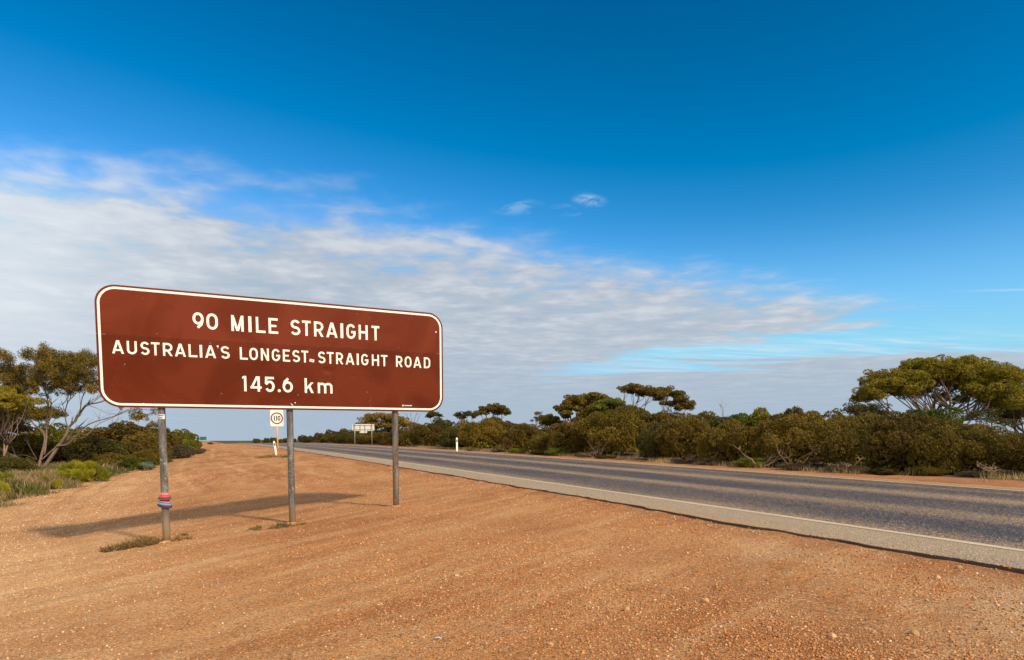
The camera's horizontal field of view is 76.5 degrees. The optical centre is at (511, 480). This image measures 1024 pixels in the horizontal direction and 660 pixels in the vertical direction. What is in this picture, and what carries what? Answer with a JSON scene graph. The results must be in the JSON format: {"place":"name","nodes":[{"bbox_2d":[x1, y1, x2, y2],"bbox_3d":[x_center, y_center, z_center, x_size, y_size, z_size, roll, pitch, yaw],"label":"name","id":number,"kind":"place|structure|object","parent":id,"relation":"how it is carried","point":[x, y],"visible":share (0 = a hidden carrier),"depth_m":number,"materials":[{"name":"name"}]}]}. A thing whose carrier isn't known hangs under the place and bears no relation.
{"place":"outdoors","nodes":[
{"label":"outdoors","id":0,"kind":"place"},
{"bbox_2d":[0,458,159,507],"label":"dry grass","id":1,"kind":"structure","parent":0,"point":[30,477],"depth_m":23.45,"materials":[{"name":"plant"}]},
{"bbox_2d":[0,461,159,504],"bbox_3d":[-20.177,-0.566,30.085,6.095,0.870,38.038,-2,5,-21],"label":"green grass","id":2,"kind":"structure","parent":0,"point":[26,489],"depth_m":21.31,"materials":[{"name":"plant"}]},
{"bbox_2d":[0,440,1023,659],"bbox_3d":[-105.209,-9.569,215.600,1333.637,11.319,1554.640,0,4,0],"label":"ground","id":3,"kind":"structure","parent":0,"point":[224,456],"depth_m":6.35,"materials":[{"name":"gravel"}]},
{"bbox_2d":[0,481,10,497],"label":"shrub","id":4,"kind":"object","parent":3,"relation":"on","point":[3,486],"visible":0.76,"depth_m":19.26,"materials":[{"name":"green plant"}]},
{"bbox_2d":[0,470,15,482],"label":"shrub","id":5,"kind":"object","parent":3,"relation":"on","point":[5,475],"visible":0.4,"depth_m":21.57,"materials":[{"name":"green plant"}]},
{"bbox_2d":[0,414,35,442],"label":"dark gum","id":6,"kind":"object","parent":3,"relation":"on","point":[24,427],"visible":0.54,"depth_m":34.00,"materials":[{"name":"green plant"}]},
{"bbox_2d":[0,454,39,472],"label":"bush","id":7,"kind":"object","parent":3,"relation":"on","point":[13,462],"visible":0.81,"depth_m":27.27,"materials":[{"name":"green plant"}]},
{"bbox_2d":[0,385,50,455],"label":"yellow gum","id":8,"kind":"object","parent":3,"relation":"on","point":[9,405],"visible":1,"depth_m":28.51,"materials":[{"name":"plant"}]},
{"bbox_2d":[0,431,64,464],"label":"bush","id":9,"kind":"object","parent":3,"relation":"on","point":[32,440],"visible":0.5,"depth_m":34.33,"materials":[{"name":"green plant"}]},
{"bbox_2d":[19,406,68,427],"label":"round headed tree","id":10,"kind":"object","parent":3,"relation":"on","point":[40,414],"visible":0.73,"depth_m":43.52,"materials":[{"name":"green plant"}]},
{"bbox_2d":[12,423,85,445],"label":"bush","id":11,"kind":"object","parent":3,"relation":"on","point":[56,435],"visible":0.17,"depth_m":39.00,"materials":[{"name":"green plant"}]},
{"bbox_2d":[52,479,62,488],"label":"shrub","id":12,"kind":"object","parent":3,"relation":"on","point":[57,483],"visible":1,"depth_m":22.29,"materials":[{"name":"green plant"}]},
{"bbox_2d":[46,440,75,461],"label":"bush","id":13,"kind":"object","parent":3,"relation":"on","point":[63,457],"visible":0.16,"depth_m":36.32,"materials":[{"name":"green plant"}]},
{"bbox_2d":[55,459,101,481],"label":"shrub","id":14,"kind":"object","parent":3,"relation":"on","point":[80,470],"visible":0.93,"depth_m":24.73,"materials":[{"name":"green plant"}]},
{"bbox_2d":[0,341,157,466],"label":"mallee gum","id":15,"kind":"object","parent":3,"relation":"on","point":[51,365],"visible":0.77,"depth_m":29.95,"materials":[{"name":"olive leaf"},{"name":"grey bark"}]},
{"bbox_2d":[70,426,104,436],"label":"bush","id":16,"kind":"object","parent":3,"relation":"on","point":[85,430],"visible":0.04,"depth_m":41.85,"materials":[{"name":"green plant"}]},
{"bbox_2d":[64,435,129,461],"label":"bush","id":17,"kind":"object","parent":3,"relation":"on","point":[89,449],"visible":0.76,"depth_m":34.27,"materials":[{"name":"green plant"}]},
{"bbox_2d":[96,466,111,480],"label":"shrub","id":18,"kind":"object","parent":3,"relation":"on","point":[103,474],"visible":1,"depth_m":25.14,"materials":[{"name":"green plant"}]},
{"bbox_2d":[94,452,135,463],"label":"bush","id":19,"kind":"object","parent":3,"relation":"on","point":[108,456],"visible":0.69,"depth_m":33.62,"materials":[{"name":"green plant"}]},
{"bbox_2d":[74,420,177,453],"bbox_3d":[-23.932,-2.365,40.597,6.414,2.797,6.378,0,4,0],"label":"bush","id":20,"kind":"object","parent":3,"relation":"on","point":[112,431],"visible":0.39,"depth_m":39.28,"materials":[{"name":"green plant"}]},
{"bbox_2d":[98,535,164,552],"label":"weed tuft","id":21,"kind":"object","parent":3,"relation":"on","point":[141,542],"visible":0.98,"depth_m":9.75,"materials":[{"name":"plant"}]},
{"bbox_2d":[117,457,158,468],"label":"bush","id":22,"kind":"object","parent":3,"relation":"on","point":[131,462],"visible":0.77,"depth_m":32.15,"materials":[{"name":"green plant"}]},
{"bbox_2d":[120,432,171,454],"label":"bush","id":23,"kind":"object","parent":3,"relation":"on","point":[151,441],"visible":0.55,"depth_m":37.34,"materials":[{"name":"green plant"}]},
{"bbox_2d":[140,461,155,469],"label":"bush","id":24,"kind":"object","parent":3,"relation":"on","point":[146,465],"visible":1,"depth_m":31.36,"materials":[{"name":"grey plant"}]},
{"bbox_2d":[129,448,171,463],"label":"bush","id":25,"kind":"object","parent":3,"relation":"on","point":[153,454],"visible":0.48,"depth_m":35.41,"materials":[{"name":"green plant"}]},
{"bbox_2d":[161,533,192,541],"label":"weed tuft","id":26,"kind":"object","parent":3,"relation":"on","point":[179,537],"visible":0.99,"depth_m":9.94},
{"bbox_2d":[172,445,195,457],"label":"dry scrub","id":27,"kind":"object","parent":3,"relation":"on","point":[184,451],"visible":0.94,"depth_m":41.69,"materials":[{"name":"plant"}]},
{"bbox_2d":[169,429,202,447],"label":"bush","id":28,"kind":"object","parent":3,"relation":"on","point":[187,434],"visible":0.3,"depth_m":49.34,"materials":[{"name":"green plant"}]},
{"bbox_2d":[182,439,197,452],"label":"bush","id":29,"kind":"object","parent":3,"relation":"on","point":[191,443],"visible":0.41,"depth_m":45.93,"materials":[{"name":"green plant"}]},
{"bbox_2d":[94,285,442,543],"bbox_3d":[-3.622,-0.935,10.639,5.284,3.928,0.291,-2,5,-28],"label":"road sign","id":30,"kind":"object","parent":3,"relation":"on","point":[160,350],"visible":0.99,"depth_m":10.29,"materials":[{"name":"metal"}]},
{"bbox_2d":[157,493,171,507],"bbox_3d":[-5.272,0.309,9.880,0.206,0.241,0.202,0,4,0],"label":"knitted band","id":31,"kind":"object","parent":30,"relation":"attached to","point":[163,498],"visible":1,"depth_m":9.81,"materials":[{"name":"multicoloured fabric"}]},
{"bbox_2d":[249,521,293,529],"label":"weed tuft","id":32,"kind":"object","parent":3,"relation":"on","point":[276,526],"visible":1,"depth_m":10.41,"materials":[{"name":"plant"}]},
{"bbox_2d":[270,410,283,455],"bbox_3d":[-12.625,-2.482,34.952,0.667,2.576,0.093,-1,4,-14],"label":"speed sign","id":33,"kind":"object","parent":3,"relation":"on","point":[276,418],"visible":0.94,"depth_m":34.86,"materials":[{"name":"metal"}]},
{"bbox_2d":[301,436,314,442],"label":"bush","id":34,"kind":"object","parent":3,"relation":"on","point":[308,439],"visible":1,"depth_m":106.62,"materials":[{"name":"green plant"}]},
{"bbox_2d":[315,433,330,442],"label":"bush","id":35,"kind":"object","parent":3,"relation":"on","point":[320,438],"visible":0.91,"depth_m":94.56,"materials":[{"name":"green plant"}]},
{"bbox_2d":[327,432,351,443],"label":"bush","id":36,"kind":"object","parent":3,"relation":"on","point":[337,438],"visible":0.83,"depth_m":82.54,"materials":[{"name":"green plant"}]},
{"bbox_2d":[335,428,353,435],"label":"bush","id":37,"kind":"object","parent":3,"relation":"on","point":[350,432],"visible":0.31,"depth_m":98.47,"materials":[{"name":"green plant"}]},
{"bbox_2d":[345,433,367,443],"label":"bush","id":38,"kind":"object","parent":3,"relation":"on","point":[359,438],"visible":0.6,"depth_m":71.76,"materials":[{"name":"green plant"}]},
{"bbox_2d":[352,424,373,444],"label":"road sign","id":39,"kind":"object","parent":3,"relation":"on","point":[362,428],"visible":0.89,"depth_m":61.79,"materials":[{"name":"grey metal"}]},
{"bbox_2d":[364,431,391,444],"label":"bush","id":40,"kind":"object","parent":3,"relation":"on","point":[379,438],"visible":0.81,"depth_m":63.04,"materials":[{"name":"green plant"}]},
{"bbox_2d":[355,412,412,434],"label":"dark domed tree","id":41,"kind":"object","parent":3,"relation":"on","point":[373,418],"visible":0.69,"depth_m":76.29,"materials":[{"name":"green plant"}]},
{"bbox_2d":[386,429,416,445],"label":"bush","id":42,"kind":"object","parent":3,"relation":"on","point":[404,439],"visible":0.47,"depth_m":56.71,"materials":[{"name":"green plant"}]},
{"bbox_2d":[407,423,442,446],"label":"bush","id":43,"kind":"object","parent":3,"relation":"on","point":[425,435],"visible":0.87,"depth_m":51.39,"materials":[{"name":"green plant"}]},
{"bbox_2d":[424,411,442,422],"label":"tiny umbrella gum","id":44,"kind":"object","parent":3,"relation":"on","point":[432,414],"visible":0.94,"depth_m":61.27,"materials":[{"name":"green plant"}]},
{"bbox_2d":[427,416,456,430],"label":"bush","id":45,"kind":"object","parent":3,"relation":"on","point":[442,423],"visible":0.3,"depth_m":60.22,"materials":[{"name":"green plant"}]},
{"bbox_2d":[437,426,466,448],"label":"bush","id":46,"kind":"object","parent":3,"relation":"on","point":[448,438],"visible":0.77,"depth_m":44.72,"materials":[{"name":"green plant"}]},
{"bbox_2d":[454,419,476,430],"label":"bush","id":47,"kind":"object","parent":3,"relation":"on","point":[461,423],"visible":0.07,"depth_m":54.74,"materials":[{"name":"green plant"}]},
{"bbox_2d":[453,410,479,421],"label":"umbrella gum","id":48,"kind":"object","parent":3,"relation":"on","point":[461,416],"visible":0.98,"depth_m":57.09,"materials":[{"name":"green plant"}]},
{"bbox_2d":[457,418,507,448],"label":"bush","id":49,"kind":"object","parent":3,"relation":"on","point":[486,434],"visible":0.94,"depth_m":41.84,"materials":[{"name":"green plant"}]},
{"bbox_2d":[473,403,511,418],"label":"umbrella gum","id":50,"kind":"object","parent":3,"relation":"on","point":[496,409],"visible":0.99,"depth_m":57.40,"materials":[{"name":"green plant"}]},
{"bbox_2d":[478,416,518,429],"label":"bush","id":51,"kind":"object","parent":3,"relation":"on","point":[507,425],"visible":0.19,"depth_m":48.91,"materials":[{"name":"green plant"}]},
{"bbox_2d":[506,448,529,452],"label":"shrub","id":52,"kind":"object","parent":3,"relation":"on","point":[516,450],"visible":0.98,"depth_m":33.67,"materials":[{"name":"green plant"}]},
{"bbox_2d":[497,423,545,450],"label":"bush","id":53,"kind":"object","parent":3,"relation":"on","point":[519,436],"visible":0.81,"depth_m":35.71,"materials":[{"name":"green plant"}]},
{"bbox_2d":[506,423,547,430],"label":"bush","id":54,"kind":"object","parent":3,"relation":"on","point":[538,426],"visible":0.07,"depth_m":45.10,"materials":[{"name":"green plant"}]},
{"bbox_2d":[530,449,547,454],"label":"shrub","id":55,"kind":"object","parent":3,"relation":"on","point":[539,452],"visible":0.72,"depth_m":31.24,"materials":[{"name":"green plant"}]},
{"bbox_2d":[526,433,553,450],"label":"bush","id":56,"kind":"object","parent":3,"relation":"on","point":[541,442],"visible":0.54,"depth_m":32.56,"materials":[{"name":"green plant"}]},
{"bbox_2d":[535,413,562,426],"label":"domed gum","id":57,"kind":"object","parent":3,"relation":"on","point":[548,419],"visible":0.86,"depth_m":46.88,"materials":[{"name":"green plant"}]},
{"bbox_2d":[544,447,569,455],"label":"shrub","id":58,"kind":"object","parent":3,"relation":"on","point":[556,451],"visible":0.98,"depth_m":30.04,"materials":[{"name":"green plant"}]},
{"bbox_2d":[547,420,591,454],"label":"bush","id":59,"kind":"object","parent":3,"relation":"on","point":[559,435],"visible":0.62,"depth_m":30.82,"materials":[{"name":"green plant"}]},
{"bbox_2d":[552,392,637,421],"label":"domed gum","id":60,"kind":"object","parent":3,"relation":"on","point":[578,404],"visible":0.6,"depth_m":43.65,"materials":[{"name":"green plant"}]},
{"bbox_2d":[594,455,616,458],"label":"shrub","id":61,"kind":"object","parent":3,"relation":"on","point":[603,456],"visible":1,"depth_m":26.52,"materials":[{"name":"green plant"}]},
{"bbox_2d":[589,397,625,411],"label":"fresh green tree","id":62,"kind":"object","parent":3,"relation":"on","point":[603,404],"visible":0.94,"depth_m":42.05,"materials":[{"name":"green plant"}]},
{"bbox_2d":[570,405,647,455],"bbox_3d":[4.471,-2.175,29.724,3.590,2.473,4.137,0,4,0],"label":"bush","id":63,"kind":"object","parent":3,"relation":"on","point":[621,430],"visible":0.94,"depth_m":28.82,"materials":[{"name":"green plant"}]},
{"bbox_2d":[590,402,629,429],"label":"bush","id":64,"kind":"object","parent":3,"relation":"on","point":[619,405],"visible":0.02,"depth_m":37.99,"materials":[{"name":"green plant"}]},
{"bbox_2d":[618,406,654,429],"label":"bush","id":65,"kind":"object","parent":3,"relation":"on","point":[640,412],"visible":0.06,"depth_m":35.91,"materials":[{"name":"green plant"}]},
{"bbox_2d":[616,382,667,408],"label":"umbrella gum","id":66,"kind":"object","parent":3,"relation":"on","point":[642,390],"visible":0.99,"depth_m":58.24,"materials":[{"name":"green plant"}]},
{"bbox_2d":[635,422,670,458],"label":"bush","id":67,"kind":"object","parent":3,"relation":"on","point":[647,444],"visible":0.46,"depth_m":24.80,"materials":[{"name":"green plant"}]},
{"bbox_2d":[644,410,691,431],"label":"bush","id":68,"kind":"object","parent":3,"relation":"on","point":[654,419],"visible":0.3,"depth_m":34.77,"materials":[{"name":"green plant"}]},
{"bbox_2d":[653,385,695,415],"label":"umbrella gum","id":69,"kind":"object","parent":3,"relation":"on","point":[682,400],"visible":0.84,"depth_m":59.63,"materials":[{"name":"green plant"}]},
{"bbox_2d":[654,416,709,460],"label":"bush","id":70,"kind":"object","parent":3,"relation":"on","point":[681,442],"visible":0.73,"depth_m":23.75,"materials":[{"name":"green plant"}]},
{"bbox_2d":[676,411,721,431],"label":"bush","id":71,"kind":"object","parent":3,"relation":"on","point":[706,417],"visible":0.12,"depth_m":32.21,"materials":[{"name":"green plant"}]},
{"bbox_2d":[694,458,728,464],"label":"shrub","id":72,"kind":"object","parent":3,"relation":"on","point":[708,461],"visible":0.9,"depth_m":21.15,"materials":[{"name":"plant"}]},
{"bbox_2d":[696,418,747,463],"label":"bush","id":73,"kind":"object","parent":3,"relation":"on","point":[713,444],"visible":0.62,"depth_m":21.58,"materials":[{"name":"green plant"}]},
{"bbox_2d":[710,412,758,430],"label":"bush","id":74,"kind":"object","parent":3,"relation":"on","point":[716,422],"visible":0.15,"depth_m":30.32,"materials":[{"name":"green plant"}]},
{"bbox_2d":[731,457,769,466],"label":"shrub","id":75,"kind":"object","parent":3,"relation":"on","point":[745,461],"visible":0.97,"depth_m":19.64,"materials":[{"name":"green plant"}]},
{"bbox_2d":[726,419,787,462],"bbox_3d":[7.849,-1.161,20.779,2.137,1.615,1.729,4,6,42],"label":"bush","id":76,"kind":"object","parent":3,"relation":"on","point":[754,432],"visible":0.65,"depth_m":20.53,"materials":[{"name":"green plant"}]},
{"bbox_2d":[739,407,783,426],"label":"bush","id":77,"kind":"object","parent":3,"relation":"on","point":[759,414],"visible":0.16,"depth_m":30.22,"materials":[{"name":"green plant"}]},
{"bbox_2d":[736,446,792,466],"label":"dead branch","id":78,"kind":"object","parent":3,"relation":"on","point":[769,459],"visible":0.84,"depth_m":19.54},
{"bbox_2d":[764,421,823,467],"bbox_3d":[8.373,-0.990,18.499,2.250,1.407,0.657,0,4,0],"label":"dead branch","id":79,"kind":"object","parent":3,"relation":"on","point":[814,450],"visible":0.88,"depth_m":18.66,"materials":[{"name":"wood"}]},
{"bbox_2d":[763,405,826,427],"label":"bush","id":80,"kind":"object","parent":3,"relation":"on","point":[796,410],"visible":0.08,"depth_m":27.82,"materials":[{"name":"green plant"}]},
{"bbox_2d":[775,463,817,469],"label":"shrub","id":81,"kind":"object","parent":3,"relation":"on","point":[795,467],"visible":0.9,"depth_m":18.33,"materials":[{"name":"plant"}]},
{"bbox_2d":[751,411,848,465],"bbox_3d":[9.047,-1.224,20.085,3.130,1.877,2.788,0,4,0],"label":"bush","id":82,"kind":"object","parent":3,"relation":"on","point":[802,433],"visible":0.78,"depth_m":19.55,"materials":[{"name":"green plant"}]},
{"bbox_2d":[806,410,860,429],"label":"bush","id":83,"kind":"object","parent":3,"relation":"on","point":[852,425],"visible":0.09,"depth_m":27.04,"materials":[{"name":"green plant"}]},
{"bbox_2d":[825,463,854,472],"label":"shrub","id":84,"kind":"object","parent":3,"relation":"on","point":[841,466],"visible":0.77,"depth_m":17.27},
{"bbox_2d":[818,423,878,469],"bbox_3d":[9.236,-0.860,17.903,1.498,1.449,1.649,-3,5,-38],"label":"bush","id":85,"kind":"object","parent":3,"relation":"on","point":[840,448],"visible":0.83,"depth_m":17.48,"materials":[{"name":"green plant"}]},
{"bbox_2d":[848,465,869,473],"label":"shrub","id":86,"kind":"object","parent":3,"relation":"on","point":[857,468],"visible":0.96,"depth_m":16.93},
{"bbox_2d":[834,402,892,416],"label":"dark small tree","id":87,"kind":"object","parent":3,"relation":"on","point":[851,408],"visible":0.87,"depth_m":42.43,"materials":[{"name":"green plant"}]},
{"bbox_2d":[849,411,883,428],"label":"bush","id":88,"kind":"object","parent":3,"relation":"on","point":[867,419],"visible":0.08,"depth_m":27.29,"materials":[{"name":"green plant"}]},
{"bbox_2d":[866,468,901,474],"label":"shrub","id":89,"kind":"object","parent":3,"relation":"on","point":[885,471],"visible":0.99,"depth_m":16.45,"materials":[{"name":"green plant"}]},
{"bbox_2d":[849,415,940,470],"bbox_3d":[10.489,-0.963,17.787,2.586,1.659,2.398,0,4,0],"label":"bush","id":90,"kind":"object","parent":3,"relation":"on","point":[891,438],"visible":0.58,"depth_m":17.14,"materials":[{"name":"green plant"}]},
{"bbox_2d":[877,410,951,437],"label":"bush","id":91,"kind":"object","parent":3,"relation":"on","point":[927,420],"visible":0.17,"depth_m":25.52,"materials":[{"name":"green plant"}]},
{"bbox_2d":[906,465,951,475],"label":"shrub","id":92,"kind":"object","parent":3,"relation":"on","point":[929,471],"visible":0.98,"depth_m":15.86,"materials":[{"name":"green plant"}]},
{"bbox_2d":[902,405,968,427],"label":"bush","id":93,"kind":"object","parent":3,"relation":"on","point":[936,413],"visible":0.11,"depth_m":31.75,"materials":[{"name":"green plant"}]},
{"bbox_2d":[849,354,1023,423],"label":"spreading tree","id":94,"kind":"object","parent":3,"relation":"on","point":[989,382],"visible":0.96,"depth_m":43.23,"materials":[{"name":"green plant"}]},
{"bbox_2d":[906,424,971,474],"bbox_3d":[10.754,-0.729,16.349,1.417,1.365,1.342,2,5,29],"label":"bush","id":95,"kind":"object","parent":3,"relation":"on","point":[928,450],"visible":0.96,"depth_m":16.04,"materials":[{"name":"green plant"}]},
{"bbox_2d":[955,471,988,476],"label":"shrub","id":96,"kind":"object","parent":3,"relation":"on","point":[972,474],"visible":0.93,"depth_m":15.44,"materials":[{"name":"plant"}]},
{"bbox_2d":[944,419,1016,442],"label":"bush","id":97,"kind":"object","parent":3,"relation":"on","point":[969,426],"visible":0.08,"depth_m":26.68,"materials":[{"name":"green plant"}]},
{"bbox_2d":[950,425,1023,472],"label":"bush","id":98,"kind":"object","parent":3,"relation":"on","point":[985,447],"visible":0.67,"depth_m":15.78,"materials":[{"name":"green plant"}]},
{"bbox_2d":[977,462,999,475],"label":"dead branch","id":99,"kind":"object","parent":3,"relation":"on","point":[990,470],"visible":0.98,"depth_m":15.24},
{"bbox_2d":[961,407,1023,434],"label":"olive small tree","id":100,"kind":"object","parent":3,"relation":"on","point":[988,412],"visible":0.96,"depth_m":40.02,"materials":[{"name":"green plant"}]},
{"bbox_2d":[980,381,1023,432],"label":"brown gum tree","id":101,"kind":"object","parent":3,"relation":"on","point":[1018,414],"visible":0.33,"depth_m":48.07,"materials":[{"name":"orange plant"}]},
{"bbox_2d":[988,442,1023,473],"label":"bush","id":102,"kind":"object","parent":3,"relation":"on","point":[1009,462],"visible":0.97,"depth_m":15.31,"materials":[{"name":"green plant"}]},
{"bbox_2d":[993,470,1023,476],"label":"shrub","id":103,"kind":"object","parent":3,"relation":"on","point":[1012,472],"visible":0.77,"depth_m":15.08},
{"bbox_2d":[0,0,1023,440],"label":"sky","id":104,"kind":"structure","parent":0,"point":[748,205],"materials":[{"name":"blue"}]},
{"bbox_2d":[214,443,1023,573],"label":"road","id":105,"kind":"structure","parent":0,"point":[994,515],"depth_m":10.87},
{"bbox_2d":[245,443,1023,551],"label":"edge line","id":106,"kind":"object","parent":105,"relation":"on","point":[753,511],"visible":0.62,"depth_m":8.35,"materials":[{"name":"paint"}]},
{"bbox_2d":[308,443,1019,490],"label":"edge line","id":107,"kind":"object","parent":105,"relation":"on","point":[760,472],"visible":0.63,"depth_m":16.57,"materials":[{"name":"paint"}]},
{"bbox_2d":[411,445,1023,481],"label":"verge grass","id":108,"kind":"structure","parent":0,"point":[731,464],"depth_m":19.46,"materials":[{"name":"plant"}]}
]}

